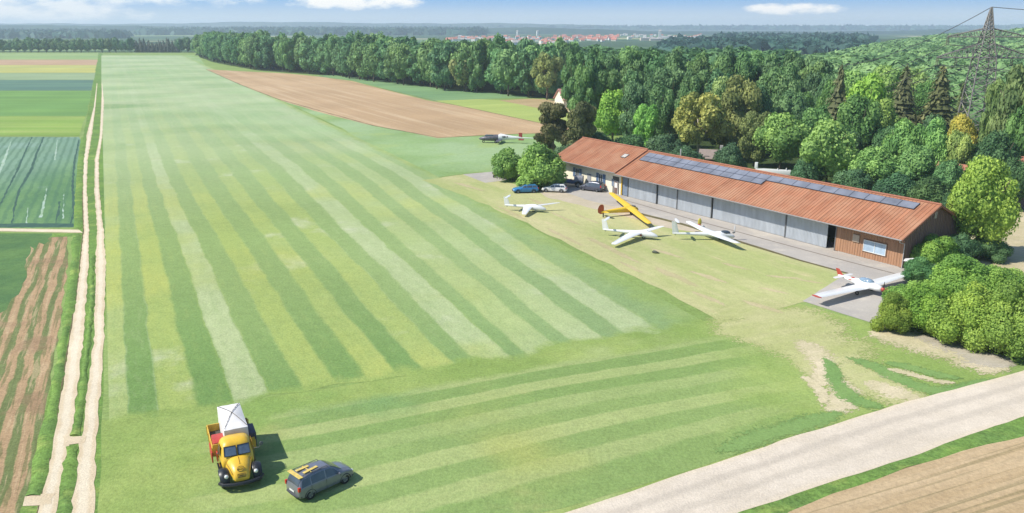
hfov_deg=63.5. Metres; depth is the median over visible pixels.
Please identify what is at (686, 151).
shrub
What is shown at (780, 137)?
leafy tree
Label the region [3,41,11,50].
leafy tree
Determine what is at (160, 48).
spruce tree
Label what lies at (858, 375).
worn turf
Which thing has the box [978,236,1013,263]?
shrub
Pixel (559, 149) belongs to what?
shrub
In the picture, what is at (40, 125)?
hay field
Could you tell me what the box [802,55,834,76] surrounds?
tall tree
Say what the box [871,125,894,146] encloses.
leafy tree
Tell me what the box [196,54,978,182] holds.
forest floor
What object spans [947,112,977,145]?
leafy tree
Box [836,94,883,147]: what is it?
leafy tree
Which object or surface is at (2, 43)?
leafy tree
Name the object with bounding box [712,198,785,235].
sliding door
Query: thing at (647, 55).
leafy tree
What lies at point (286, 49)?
tall tree
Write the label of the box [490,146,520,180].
shrub
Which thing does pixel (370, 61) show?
leafy tree
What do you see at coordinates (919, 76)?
leafy tree
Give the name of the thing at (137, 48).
spruce tree
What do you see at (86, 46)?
leafy tree
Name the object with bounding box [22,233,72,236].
grass verge
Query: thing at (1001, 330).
shrub
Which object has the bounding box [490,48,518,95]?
leafy tree
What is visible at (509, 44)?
tall tree
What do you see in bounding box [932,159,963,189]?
leafy tree
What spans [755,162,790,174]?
box trailer
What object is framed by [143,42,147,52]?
spruce tree
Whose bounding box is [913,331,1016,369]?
bare ground
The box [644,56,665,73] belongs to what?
leafy tree
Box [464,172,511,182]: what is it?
concrete slab
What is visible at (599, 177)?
window
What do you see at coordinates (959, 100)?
spruce tree
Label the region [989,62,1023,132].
tall tree
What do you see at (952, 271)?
shrub
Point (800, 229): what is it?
sliding door
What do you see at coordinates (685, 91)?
tall tree
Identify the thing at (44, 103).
clover field
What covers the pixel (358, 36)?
leafy tree
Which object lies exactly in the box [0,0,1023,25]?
sky
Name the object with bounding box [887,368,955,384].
bare ground
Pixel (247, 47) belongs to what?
leafy tree
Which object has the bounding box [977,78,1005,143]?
tall tree
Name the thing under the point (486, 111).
field edge
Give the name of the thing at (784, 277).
bleached turf
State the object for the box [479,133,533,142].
dark nosed plane
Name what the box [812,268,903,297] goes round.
airplane
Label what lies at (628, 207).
vintage glider
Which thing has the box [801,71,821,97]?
leafy tree
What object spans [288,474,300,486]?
rear window
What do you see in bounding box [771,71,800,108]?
leafy tree
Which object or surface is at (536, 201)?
bleached turf
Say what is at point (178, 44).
leafy tree
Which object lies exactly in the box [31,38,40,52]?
leafy tree
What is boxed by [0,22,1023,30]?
hills
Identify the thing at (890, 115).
leafy tree
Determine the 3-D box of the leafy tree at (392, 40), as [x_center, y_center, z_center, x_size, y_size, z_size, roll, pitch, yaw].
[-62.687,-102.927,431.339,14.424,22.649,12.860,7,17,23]
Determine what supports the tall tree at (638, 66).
on the forest floor
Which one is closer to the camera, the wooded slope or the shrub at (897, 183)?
the shrub at (897, 183)
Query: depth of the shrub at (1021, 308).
68.44 m
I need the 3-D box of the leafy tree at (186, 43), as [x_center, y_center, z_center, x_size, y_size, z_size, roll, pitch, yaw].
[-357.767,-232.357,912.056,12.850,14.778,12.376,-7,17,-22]
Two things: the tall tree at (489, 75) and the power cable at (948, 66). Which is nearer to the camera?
the power cable at (948, 66)
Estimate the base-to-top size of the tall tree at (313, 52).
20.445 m
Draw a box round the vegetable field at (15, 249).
[0,233,51,312]
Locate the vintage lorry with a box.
[206,418,264,487]
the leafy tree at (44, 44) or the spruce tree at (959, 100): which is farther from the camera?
the leafy tree at (44, 44)
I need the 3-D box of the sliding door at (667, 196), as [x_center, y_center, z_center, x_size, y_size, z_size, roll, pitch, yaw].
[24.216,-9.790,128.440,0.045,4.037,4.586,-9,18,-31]
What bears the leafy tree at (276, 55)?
on the forest floor
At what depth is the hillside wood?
458.18 m
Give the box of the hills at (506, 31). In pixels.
[0,25,981,34]
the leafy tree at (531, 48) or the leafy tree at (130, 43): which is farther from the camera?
the leafy tree at (130, 43)
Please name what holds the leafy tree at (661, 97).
on the forest floor
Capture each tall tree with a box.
[191,34,201,56]
[202,34,210,59]
[204,35,216,60]
[212,38,222,61]
[216,34,225,62]
[226,41,238,64]
[227,37,243,65]
[231,37,242,65]
[237,40,249,66]
[239,39,253,67]
[247,33,257,38]
[250,37,263,69]
[257,35,276,69]
[275,35,286,39]
[278,39,295,71]
[278,39,296,66]
[292,31,303,69]
[296,43,314,73]
[307,40,324,73]
[313,42,334,74]
[323,34,330,40]
[330,47,343,76]
[334,42,347,77]
[352,46,372,80]
[361,33,376,42]
[361,41,375,78]
[374,42,389,81]
[382,41,403,83]
[393,36,410,81]
[405,39,418,82]
[405,46,424,85]
[425,47,439,88]
[427,42,457,89]
[434,38,449,43]
[455,39,470,88]
[467,42,486,92]
[474,37,490,89]
[484,48,509,93]
[505,40,515,89]
[513,49,537,96]
[515,36,532,92]
[534,43,561,98]
[560,49,584,110]
[563,40,582,84]
[568,64,596,124]
[587,45,606,60]
[594,69,623,132]
[618,81,648,136]
[620,59,645,79]
[620,69,643,94]
[633,103,658,146]
[662,69,684,133]
[675,85,698,145]
[678,69,710,123]
[684,51,712,69]
[709,87,725,148]
[714,74,762,146]
[733,49,763,72]
[735,57,758,81]
[736,69,750,81]
[737,110,771,166]
[753,60,775,80]
[781,51,804,71]
[798,61,825,81]
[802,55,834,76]
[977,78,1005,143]
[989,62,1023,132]
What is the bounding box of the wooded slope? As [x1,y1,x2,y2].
[880,38,905,41]
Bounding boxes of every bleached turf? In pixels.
[455,182,483,190]
[496,205,525,219]
[527,198,548,205]
[548,229,580,244]
[552,212,580,224]
[575,213,598,223]
[589,238,638,262]
[618,260,641,272]
[650,248,682,258]
[653,267,698,286]
[687,271,725,282]
[692,291,724,305]
[721,262,748,269]
[740,299,782,312]
[759,287,788,293]
[767,275,801,278]
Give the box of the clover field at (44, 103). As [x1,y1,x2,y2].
[0,91,90,115]
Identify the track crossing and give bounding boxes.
[23,493,54,505]
[63,436,86,444]
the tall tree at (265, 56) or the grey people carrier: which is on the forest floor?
the tall tree at (265, 56)
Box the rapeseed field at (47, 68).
[0,65,95,72]
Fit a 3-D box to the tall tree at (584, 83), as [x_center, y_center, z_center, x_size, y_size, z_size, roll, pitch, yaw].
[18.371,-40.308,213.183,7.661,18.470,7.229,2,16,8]
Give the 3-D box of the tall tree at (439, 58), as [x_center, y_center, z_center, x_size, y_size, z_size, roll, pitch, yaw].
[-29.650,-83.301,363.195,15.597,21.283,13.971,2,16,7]
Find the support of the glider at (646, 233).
on the dry turf at (706, 255)
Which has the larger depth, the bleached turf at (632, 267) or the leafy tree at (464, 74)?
the leafy tree at (464, 74)
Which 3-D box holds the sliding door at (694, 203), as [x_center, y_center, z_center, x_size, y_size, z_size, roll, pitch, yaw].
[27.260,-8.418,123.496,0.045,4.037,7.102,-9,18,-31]
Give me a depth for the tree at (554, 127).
169.81 m
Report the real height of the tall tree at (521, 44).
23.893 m
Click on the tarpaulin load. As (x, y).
(231, 419)
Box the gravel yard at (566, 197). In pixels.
[540,190,700,231]
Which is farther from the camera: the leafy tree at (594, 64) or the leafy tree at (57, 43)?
the leafy tree at (57, 43)
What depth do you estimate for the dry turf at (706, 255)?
100.93 m
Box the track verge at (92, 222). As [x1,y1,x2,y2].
[19,53,105,512]
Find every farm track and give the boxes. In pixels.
[0,228,82,232]
[37,84,96,512]
[71,84,105,512]
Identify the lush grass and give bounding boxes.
[713,410,844,453]
[821,356,882,410]
[845,356,999,394]
[885,361,963,379]
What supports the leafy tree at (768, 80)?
on the forest floor
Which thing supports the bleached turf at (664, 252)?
on the dry turf at (706, 255)
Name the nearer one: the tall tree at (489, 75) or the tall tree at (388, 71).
the tall tree at (489, 75)
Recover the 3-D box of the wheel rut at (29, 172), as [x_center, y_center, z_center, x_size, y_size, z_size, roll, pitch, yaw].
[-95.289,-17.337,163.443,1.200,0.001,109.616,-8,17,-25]
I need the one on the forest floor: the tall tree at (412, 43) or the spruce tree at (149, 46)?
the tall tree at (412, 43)
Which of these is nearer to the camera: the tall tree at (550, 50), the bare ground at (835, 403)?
the bare ground at (835, 403)
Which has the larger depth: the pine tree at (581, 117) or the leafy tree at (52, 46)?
the leafy tree at (52, 46)
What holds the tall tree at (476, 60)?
on the forest floor
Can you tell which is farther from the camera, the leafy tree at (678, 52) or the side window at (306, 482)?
the leafy tree at (678, 52)
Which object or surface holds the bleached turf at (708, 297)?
on the dry turf at (706, 255)
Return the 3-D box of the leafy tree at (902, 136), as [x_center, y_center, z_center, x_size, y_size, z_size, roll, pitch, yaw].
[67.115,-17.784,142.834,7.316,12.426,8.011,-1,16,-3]
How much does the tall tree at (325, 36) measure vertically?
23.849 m
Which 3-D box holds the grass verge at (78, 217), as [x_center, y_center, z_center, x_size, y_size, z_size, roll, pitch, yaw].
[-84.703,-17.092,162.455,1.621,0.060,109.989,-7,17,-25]
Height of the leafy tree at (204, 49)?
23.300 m
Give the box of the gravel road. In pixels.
[565,370,1023,512]
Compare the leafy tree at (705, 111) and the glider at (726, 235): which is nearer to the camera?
the glider at (726, 235)
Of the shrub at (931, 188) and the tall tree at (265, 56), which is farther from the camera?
the tall tree at (265, 56)
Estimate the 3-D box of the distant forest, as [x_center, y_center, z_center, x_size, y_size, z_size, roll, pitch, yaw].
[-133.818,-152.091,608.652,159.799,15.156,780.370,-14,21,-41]
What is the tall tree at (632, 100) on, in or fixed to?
on the ground at (652, 289)
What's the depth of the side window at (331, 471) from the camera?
49.86 m
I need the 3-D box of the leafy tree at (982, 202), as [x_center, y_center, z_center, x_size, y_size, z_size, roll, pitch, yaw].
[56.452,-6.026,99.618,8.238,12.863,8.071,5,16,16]
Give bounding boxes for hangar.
[614,149,970,267]
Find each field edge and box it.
[206,69,527,137]
[433,100,538,122]
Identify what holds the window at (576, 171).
in the clubhouse
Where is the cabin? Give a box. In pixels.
[699,145,722,161]
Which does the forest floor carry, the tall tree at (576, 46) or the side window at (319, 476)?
the tall tree at (576, 46)
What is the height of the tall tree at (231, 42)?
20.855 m
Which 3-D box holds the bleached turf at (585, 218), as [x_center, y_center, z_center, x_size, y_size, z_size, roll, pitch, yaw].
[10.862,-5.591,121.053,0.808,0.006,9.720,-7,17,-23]
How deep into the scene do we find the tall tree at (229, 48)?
603.49 m
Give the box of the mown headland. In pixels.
[101,323,870,512]
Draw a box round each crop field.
[0,73,94,79]
[0,137,80,227]
[0,237,68,512]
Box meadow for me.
[184,55,561,176]
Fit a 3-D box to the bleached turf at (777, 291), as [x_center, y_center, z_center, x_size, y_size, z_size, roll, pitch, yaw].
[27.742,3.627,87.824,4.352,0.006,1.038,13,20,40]
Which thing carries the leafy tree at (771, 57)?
on the forest floor
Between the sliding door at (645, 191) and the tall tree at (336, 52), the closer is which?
the sliding door at (645, 191)
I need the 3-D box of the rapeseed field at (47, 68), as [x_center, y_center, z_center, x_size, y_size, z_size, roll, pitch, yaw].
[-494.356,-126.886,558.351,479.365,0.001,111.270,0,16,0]
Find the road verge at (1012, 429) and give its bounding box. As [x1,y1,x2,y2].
[738,416,1023,512]
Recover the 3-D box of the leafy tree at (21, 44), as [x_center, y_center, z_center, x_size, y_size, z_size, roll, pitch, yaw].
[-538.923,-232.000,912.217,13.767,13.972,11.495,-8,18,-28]
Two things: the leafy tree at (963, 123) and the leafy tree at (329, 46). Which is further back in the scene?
the leafy tree at (329, 46)
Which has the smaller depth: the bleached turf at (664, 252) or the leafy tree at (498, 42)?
the bleached turf at (664, 252)
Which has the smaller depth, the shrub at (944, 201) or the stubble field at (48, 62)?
the shrub at (944, 201)
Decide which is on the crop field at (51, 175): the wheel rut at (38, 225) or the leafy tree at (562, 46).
the wheel rut at (38, 225)
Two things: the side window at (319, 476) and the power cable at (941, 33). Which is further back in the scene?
the power cable at (941, 33)
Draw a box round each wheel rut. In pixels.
[0,137,32,204]
[0,223,73,226]
[11,137,43,223]
[70,140,78,223]
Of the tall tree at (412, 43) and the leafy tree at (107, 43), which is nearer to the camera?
the tall tree at (412, 43)
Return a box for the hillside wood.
[803,27,1023,130]
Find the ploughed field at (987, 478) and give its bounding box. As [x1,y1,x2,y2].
[788,436,1023,512]
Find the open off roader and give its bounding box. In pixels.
[564,175,583,187]
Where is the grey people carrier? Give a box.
[285,459,353,499]
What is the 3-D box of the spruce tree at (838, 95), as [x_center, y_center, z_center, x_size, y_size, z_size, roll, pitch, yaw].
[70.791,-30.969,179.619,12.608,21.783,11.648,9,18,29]
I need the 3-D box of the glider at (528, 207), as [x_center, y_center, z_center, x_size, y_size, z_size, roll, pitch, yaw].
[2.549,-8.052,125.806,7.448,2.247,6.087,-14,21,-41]
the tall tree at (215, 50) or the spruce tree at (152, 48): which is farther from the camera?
the spruce tree at (152, 48)
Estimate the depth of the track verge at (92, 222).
111.17 m
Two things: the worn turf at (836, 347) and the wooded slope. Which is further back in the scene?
the wooded slope
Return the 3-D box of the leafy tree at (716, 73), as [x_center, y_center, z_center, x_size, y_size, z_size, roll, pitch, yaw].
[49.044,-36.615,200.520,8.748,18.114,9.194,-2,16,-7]
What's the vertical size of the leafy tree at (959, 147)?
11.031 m
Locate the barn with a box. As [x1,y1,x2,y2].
[553,89,567,106]
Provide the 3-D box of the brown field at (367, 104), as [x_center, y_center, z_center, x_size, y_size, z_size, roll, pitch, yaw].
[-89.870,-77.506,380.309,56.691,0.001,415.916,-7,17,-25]
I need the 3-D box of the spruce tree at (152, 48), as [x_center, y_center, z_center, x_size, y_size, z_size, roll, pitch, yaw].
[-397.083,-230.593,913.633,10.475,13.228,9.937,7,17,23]
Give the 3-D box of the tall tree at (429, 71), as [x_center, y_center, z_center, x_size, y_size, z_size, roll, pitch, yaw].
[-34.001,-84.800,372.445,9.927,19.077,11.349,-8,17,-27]
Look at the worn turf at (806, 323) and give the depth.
79.71 m
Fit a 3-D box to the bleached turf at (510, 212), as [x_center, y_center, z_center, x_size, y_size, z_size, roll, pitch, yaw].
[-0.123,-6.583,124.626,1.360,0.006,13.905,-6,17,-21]
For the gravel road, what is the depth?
54.13 m
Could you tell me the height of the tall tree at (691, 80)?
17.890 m
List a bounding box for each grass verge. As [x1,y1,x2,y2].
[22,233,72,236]
[25,234,80,495]
[74,137,86,227]
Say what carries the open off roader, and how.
on the parking yard at (587, 194)
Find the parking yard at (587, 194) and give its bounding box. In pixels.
[565,183,608,199]
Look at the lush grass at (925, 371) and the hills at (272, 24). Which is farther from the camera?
the hills at (272, 24)
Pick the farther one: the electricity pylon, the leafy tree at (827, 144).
the electricity pylon
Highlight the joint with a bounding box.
[623,199,895,273]
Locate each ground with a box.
[0,31,1023,483]
[791,339,837,386]
[800,376,832,402]
[820,379,865,413]
[861,380,921,401]
[867,328,1009,374]
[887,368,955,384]
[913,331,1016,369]
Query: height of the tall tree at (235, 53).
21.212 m
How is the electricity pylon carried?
on the forest floor
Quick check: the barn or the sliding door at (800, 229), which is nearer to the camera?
the sliding door at (800, 229)
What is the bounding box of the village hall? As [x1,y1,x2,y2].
[649,38,662,40]
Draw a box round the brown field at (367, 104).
[207,69,568,137]
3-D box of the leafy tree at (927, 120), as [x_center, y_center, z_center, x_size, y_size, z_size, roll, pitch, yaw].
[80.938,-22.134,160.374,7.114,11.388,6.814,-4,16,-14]
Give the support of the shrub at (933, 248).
on the ground at (652, 289)
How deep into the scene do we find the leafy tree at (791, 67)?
212.60 m
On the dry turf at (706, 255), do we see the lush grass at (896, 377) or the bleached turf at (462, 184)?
the bleached turf at (462, 184)
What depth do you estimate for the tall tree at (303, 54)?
492.65 m
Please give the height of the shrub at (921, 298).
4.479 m
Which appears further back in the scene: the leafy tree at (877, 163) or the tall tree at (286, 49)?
the tall tree at (286, 49)
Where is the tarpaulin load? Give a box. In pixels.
[217,403,248,435]
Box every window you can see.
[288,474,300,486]
[302,477,310,488]
[311,470,324,483]
[325,468,340,476]
[573,167,581,175]
[596,173,605,183]
[863,239,886,255]
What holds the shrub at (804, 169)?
on the forest floor
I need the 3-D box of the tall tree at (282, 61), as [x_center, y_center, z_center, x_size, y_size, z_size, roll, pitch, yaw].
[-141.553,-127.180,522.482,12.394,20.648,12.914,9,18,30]
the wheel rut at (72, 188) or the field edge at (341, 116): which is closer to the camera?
the wheel rut at (72, 188)
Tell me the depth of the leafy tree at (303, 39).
505.16 m
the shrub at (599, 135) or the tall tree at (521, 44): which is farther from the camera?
the tall tree at (521, 44)
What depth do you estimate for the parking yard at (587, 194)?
139.93 m
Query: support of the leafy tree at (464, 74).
on the green field at (434, 94)
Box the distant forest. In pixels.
[190,43,805,65]
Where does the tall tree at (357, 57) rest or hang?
on the ground at (652, 289)
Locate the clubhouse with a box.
[558,137,648,194]
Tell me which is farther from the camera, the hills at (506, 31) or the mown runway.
the hills at (506, 31)
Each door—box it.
[587,173,590,181]
[614,181,617,193]
[628,178,655,202]
[657,185,677,207]
[677,190,710,216]
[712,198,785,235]
[785,215,827,247]
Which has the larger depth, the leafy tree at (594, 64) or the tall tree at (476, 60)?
the tall tree at (476, 60)
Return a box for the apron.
[565,189,912,321]
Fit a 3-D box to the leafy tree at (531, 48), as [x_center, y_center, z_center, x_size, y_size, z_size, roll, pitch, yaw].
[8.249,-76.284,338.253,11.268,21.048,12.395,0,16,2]
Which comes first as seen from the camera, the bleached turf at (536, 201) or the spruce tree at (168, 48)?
the bleached turf at (536, 201)
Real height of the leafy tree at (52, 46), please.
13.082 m
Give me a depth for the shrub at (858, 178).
133.10 m
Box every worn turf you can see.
[697,317,802,348]
[713,300,854,336]
[735,325,890,364]
[786,352,816,376]
[836,361,925,406]
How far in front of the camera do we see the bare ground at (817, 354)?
70.25 m
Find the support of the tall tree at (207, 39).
on the forest floor
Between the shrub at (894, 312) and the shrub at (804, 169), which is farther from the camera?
the shrub at (804, 169)
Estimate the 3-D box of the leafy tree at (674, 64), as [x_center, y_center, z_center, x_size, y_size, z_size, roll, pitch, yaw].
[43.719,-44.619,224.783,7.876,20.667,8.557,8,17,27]
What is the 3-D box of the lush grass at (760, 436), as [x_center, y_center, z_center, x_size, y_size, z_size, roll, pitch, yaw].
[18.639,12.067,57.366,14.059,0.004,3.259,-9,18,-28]
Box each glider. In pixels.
[504,195,559,214]
[598,192,651,223]
[602,217,663,244]
[672,218,739,242]
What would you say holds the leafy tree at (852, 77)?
on the forest floor
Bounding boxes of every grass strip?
[56,446,78,512]
[70,255,95,434]
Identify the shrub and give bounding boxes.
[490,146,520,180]
[515,142,567,188]
[554,144,571,153]
[590,130,613,141]
[612,134,644,147]
[645,133,682,152]
[669,144,704,159]
[712,142,747,167]
[789,158,825,180]
[831,168,873,190]
[869,291,912,333]
[872,171,915,196]
[881,280,924,298]
[900,256,934,282]
[902,283,953,332]
[906,175,950,202]
[909,233,961,264]
[918,253,993,292]
[920,279,993,343]
[940,192,951,207]
[947,232,984,258]
[954,268,1023,295]
[961,279,1023,362]
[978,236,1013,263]
[986,264,1023,282]
[1006,284,1023,355]
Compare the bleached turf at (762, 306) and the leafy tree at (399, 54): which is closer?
the bleached turf at (762, 306)
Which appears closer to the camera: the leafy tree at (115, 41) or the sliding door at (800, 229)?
the sliding door at (800, 229)
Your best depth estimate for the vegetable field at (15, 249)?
99.65 m
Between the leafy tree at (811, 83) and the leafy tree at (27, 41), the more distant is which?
the leafy tree at (27, 41)
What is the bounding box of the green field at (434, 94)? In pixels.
[318,75,551,100]
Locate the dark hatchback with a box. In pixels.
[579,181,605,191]
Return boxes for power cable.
[834,7,1023,66]
[873,44,1023,77]
[884,65,1006,87]
[888,65,1009,91]
[913,45,1023,83]
[949,65,1013,87]
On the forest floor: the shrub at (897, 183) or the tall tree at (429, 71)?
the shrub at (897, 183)
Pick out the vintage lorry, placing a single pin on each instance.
(235, 453)
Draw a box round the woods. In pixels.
[0,23,1023,53]
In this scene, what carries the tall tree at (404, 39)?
on the forest floor
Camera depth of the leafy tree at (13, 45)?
909.00 m
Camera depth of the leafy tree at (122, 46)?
908.87 m
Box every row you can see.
[0,142,10,172]
[39,188,46,216]
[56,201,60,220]
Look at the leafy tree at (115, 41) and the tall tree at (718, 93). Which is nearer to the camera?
the tall tree at (718, 93)
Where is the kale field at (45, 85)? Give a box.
[0,80,92,90]
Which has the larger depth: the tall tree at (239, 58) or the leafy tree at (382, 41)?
the tall tree at (239, 58)
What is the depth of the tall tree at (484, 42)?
362.00 m
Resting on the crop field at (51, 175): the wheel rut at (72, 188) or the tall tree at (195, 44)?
the wheel rut at (72, 188)
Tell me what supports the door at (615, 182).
in the clubhouse
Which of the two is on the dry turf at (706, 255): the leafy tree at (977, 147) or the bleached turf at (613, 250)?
the bleached turf at (613, 250)
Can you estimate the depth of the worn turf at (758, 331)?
76.04 m
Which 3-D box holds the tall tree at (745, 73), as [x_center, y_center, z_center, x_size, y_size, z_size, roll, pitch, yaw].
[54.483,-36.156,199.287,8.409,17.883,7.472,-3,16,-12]
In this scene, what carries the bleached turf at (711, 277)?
on the dry turf at (706, 255)
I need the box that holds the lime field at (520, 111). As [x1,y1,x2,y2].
[438,99,567,122]
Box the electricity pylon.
[936,7,1023,130]
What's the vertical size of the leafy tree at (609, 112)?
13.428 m
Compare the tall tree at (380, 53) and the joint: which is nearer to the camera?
the joint
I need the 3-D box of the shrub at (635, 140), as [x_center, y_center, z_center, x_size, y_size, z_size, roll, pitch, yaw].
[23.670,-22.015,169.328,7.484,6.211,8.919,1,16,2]
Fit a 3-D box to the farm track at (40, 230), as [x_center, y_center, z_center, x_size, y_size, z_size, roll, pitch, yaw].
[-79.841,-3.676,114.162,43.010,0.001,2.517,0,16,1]
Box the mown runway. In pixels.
[101,55,705,425]
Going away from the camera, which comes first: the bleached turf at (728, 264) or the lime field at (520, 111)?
the bleached turf at (728, 264)
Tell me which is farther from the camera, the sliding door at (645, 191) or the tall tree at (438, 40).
the tall tree at (438, 40)
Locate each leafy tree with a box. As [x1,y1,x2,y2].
[0,39,4,51]
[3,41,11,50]
[10,41,20,50]
[17,40,27,51]
[23,37,33,50]
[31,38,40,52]
[39,40,49,50]
[49,41,55,50]
[53,40,63,51]
[61,39,69,51]
[68,40,78,49]
[75,38,83,50]
[83,40,90,50]
[89,37,97,49]
[96,38,104,52]
[104,38,111,52]
[111,37,119,52]
[117,41,127,49]
[125,38,135,52]
[175,39,184,52]
[182,39,190,52]
[199,32,208,58]
[203,33,216,60]
[207,39,217,61]
[221,34,232,64]
[243,37,256,68]
[258,30,270,35]
[272,39,283,70]
[294,34,310,72]
[324,35,336,75]
[326,33,339,72]
[336,35,354,78]
[346,31,354,72]
[346,40,361,79]
[353,30,363,43]
[361,42,379,81]
[374,33,385,42]
[376,37,386,78]
[385,37,395,43]
[389,43,410,84]
[416,38,436,86]
[448,54,470,91]
[449,42,483,91]
[484,32,508,91]
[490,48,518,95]
[525,44,539,94]
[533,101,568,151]
[554,36,572,88]
[584,53,602,78]
[593,89,623,139]
[602,54,623,81]
[617,45,640,67]
[639,46,660,69]
[641,66,677,135]
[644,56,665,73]
[646,83,675,136]
[663,54,686,75]
[664,47,688,61]
[690,57,712,77]
[700,67,731,96]
[707,54,735,75]
[710,76,728,94]
[714,45,735,66]
[752,112,811,168]
[756,66,782,101]
[757,84,774,115]
[761,52,783,70]
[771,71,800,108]
[775,88,809,120]
[779,61,803,90]
[799,118,859,181]
[800,91,815,107]
[800,105,832,132]
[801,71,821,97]
[813,72,837,103]
[815,79,845,108]
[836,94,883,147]
[843,72,886,103]
[844,69,864,93]
[848,131,864,152]
[848,146,899,184]
[871,64,902,100]
[871,97,900,147]
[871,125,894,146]
[881,118,925,158]
[894,67,929,98]
[895,144,936,181]
[912,78,934,114]
[918,116,948,165]
[922,113,948,133]
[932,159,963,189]
[944,129,974,164]
[946,154,1022,256]
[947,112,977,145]
[972,129,1020,164]
[972,141,982,154]
[1004,105,1023,155]
[1005,157,1023,201]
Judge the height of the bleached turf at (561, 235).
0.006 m
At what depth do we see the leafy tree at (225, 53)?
608.31 m
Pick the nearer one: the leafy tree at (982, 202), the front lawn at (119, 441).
the front lawn at (119, 441)
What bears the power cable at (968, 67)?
attached to the electricity pylon
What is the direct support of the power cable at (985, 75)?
attached to the electricity pylon
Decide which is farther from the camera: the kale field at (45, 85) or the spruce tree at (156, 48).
the spruce tree at (156, 48)
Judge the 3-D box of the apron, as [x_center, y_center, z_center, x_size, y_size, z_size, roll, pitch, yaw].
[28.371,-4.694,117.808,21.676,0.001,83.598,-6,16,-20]
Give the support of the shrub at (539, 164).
on the dry turf at (706, 255)
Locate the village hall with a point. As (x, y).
(654, 39)
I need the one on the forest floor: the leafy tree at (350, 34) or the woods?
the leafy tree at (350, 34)
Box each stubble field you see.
[0,60,97,64]
[500,99,568,111]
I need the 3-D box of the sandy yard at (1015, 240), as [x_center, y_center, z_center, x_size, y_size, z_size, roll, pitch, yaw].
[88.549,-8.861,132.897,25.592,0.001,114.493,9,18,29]
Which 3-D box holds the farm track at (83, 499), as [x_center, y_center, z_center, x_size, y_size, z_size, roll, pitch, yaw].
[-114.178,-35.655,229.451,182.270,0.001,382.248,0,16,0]
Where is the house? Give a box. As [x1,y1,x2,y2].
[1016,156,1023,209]
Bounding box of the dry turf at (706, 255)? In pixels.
[423,174,845,319]
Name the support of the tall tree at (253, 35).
on the forest floor
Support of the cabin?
on the forest floor
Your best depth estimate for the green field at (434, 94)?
354.33 m
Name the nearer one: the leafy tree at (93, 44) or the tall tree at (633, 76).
the tall tree at (633, 76)
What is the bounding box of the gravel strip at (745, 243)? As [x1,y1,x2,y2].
[631,212,847,273]
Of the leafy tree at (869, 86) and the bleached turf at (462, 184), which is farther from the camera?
the leafy tree at (869, 86)
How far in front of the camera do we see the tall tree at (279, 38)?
547.75 m
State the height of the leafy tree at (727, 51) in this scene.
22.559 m
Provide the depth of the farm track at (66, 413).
67.03 m
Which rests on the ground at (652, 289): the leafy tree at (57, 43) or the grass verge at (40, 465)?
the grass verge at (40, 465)
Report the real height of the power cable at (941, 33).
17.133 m
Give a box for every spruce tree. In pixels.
[135,42,139,52]
[138,40,143,52]
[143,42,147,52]
[147,39,151,52]
[149,42,154,52]
[155,41,158,52]
[158,41,162,52]
[161,42,167,52]
[166,39,170,52]
[170,41,175,52]
[825,65,847,120]
[892,64,922,125]
[915,66,957,131]
[952,81,969,118]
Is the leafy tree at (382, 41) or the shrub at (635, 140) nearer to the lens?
the shrub at (635, 140)
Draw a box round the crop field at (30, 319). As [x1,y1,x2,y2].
[0,237,68,512]
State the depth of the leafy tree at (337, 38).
496.47 m
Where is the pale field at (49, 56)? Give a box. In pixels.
[0,52,97,59]
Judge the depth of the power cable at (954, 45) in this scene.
168.35 m
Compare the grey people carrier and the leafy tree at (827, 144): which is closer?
the grey people carrier
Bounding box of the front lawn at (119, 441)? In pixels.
[98,304,1005,512]
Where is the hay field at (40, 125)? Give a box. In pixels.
[0,116,84,135]
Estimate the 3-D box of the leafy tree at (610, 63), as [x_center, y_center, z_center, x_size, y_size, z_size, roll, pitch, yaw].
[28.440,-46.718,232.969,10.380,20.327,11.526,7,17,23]
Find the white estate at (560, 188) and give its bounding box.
[541,183,567,192]
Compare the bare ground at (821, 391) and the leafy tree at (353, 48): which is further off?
the leafy tree at (353, 48)
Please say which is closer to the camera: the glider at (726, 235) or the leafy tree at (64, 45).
the glider at (726, 235)
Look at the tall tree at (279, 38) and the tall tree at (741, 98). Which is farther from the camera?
the tall tree at (279, 38)
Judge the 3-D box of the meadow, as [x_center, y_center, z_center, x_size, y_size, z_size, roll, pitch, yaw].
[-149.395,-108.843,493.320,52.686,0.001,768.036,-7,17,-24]
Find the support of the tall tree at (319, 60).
on the forest floor
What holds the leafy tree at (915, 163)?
on the forest floor
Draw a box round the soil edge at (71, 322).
[36,191,83,512]
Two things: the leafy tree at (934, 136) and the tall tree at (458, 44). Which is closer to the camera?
the leafy tree at (934, 136)
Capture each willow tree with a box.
[530,51,563,99]
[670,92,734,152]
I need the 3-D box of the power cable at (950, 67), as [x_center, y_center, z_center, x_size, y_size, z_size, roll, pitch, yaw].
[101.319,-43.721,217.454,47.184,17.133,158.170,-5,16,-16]
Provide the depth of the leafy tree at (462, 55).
351.11 m
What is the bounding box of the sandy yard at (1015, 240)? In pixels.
[971,209,1023,273]

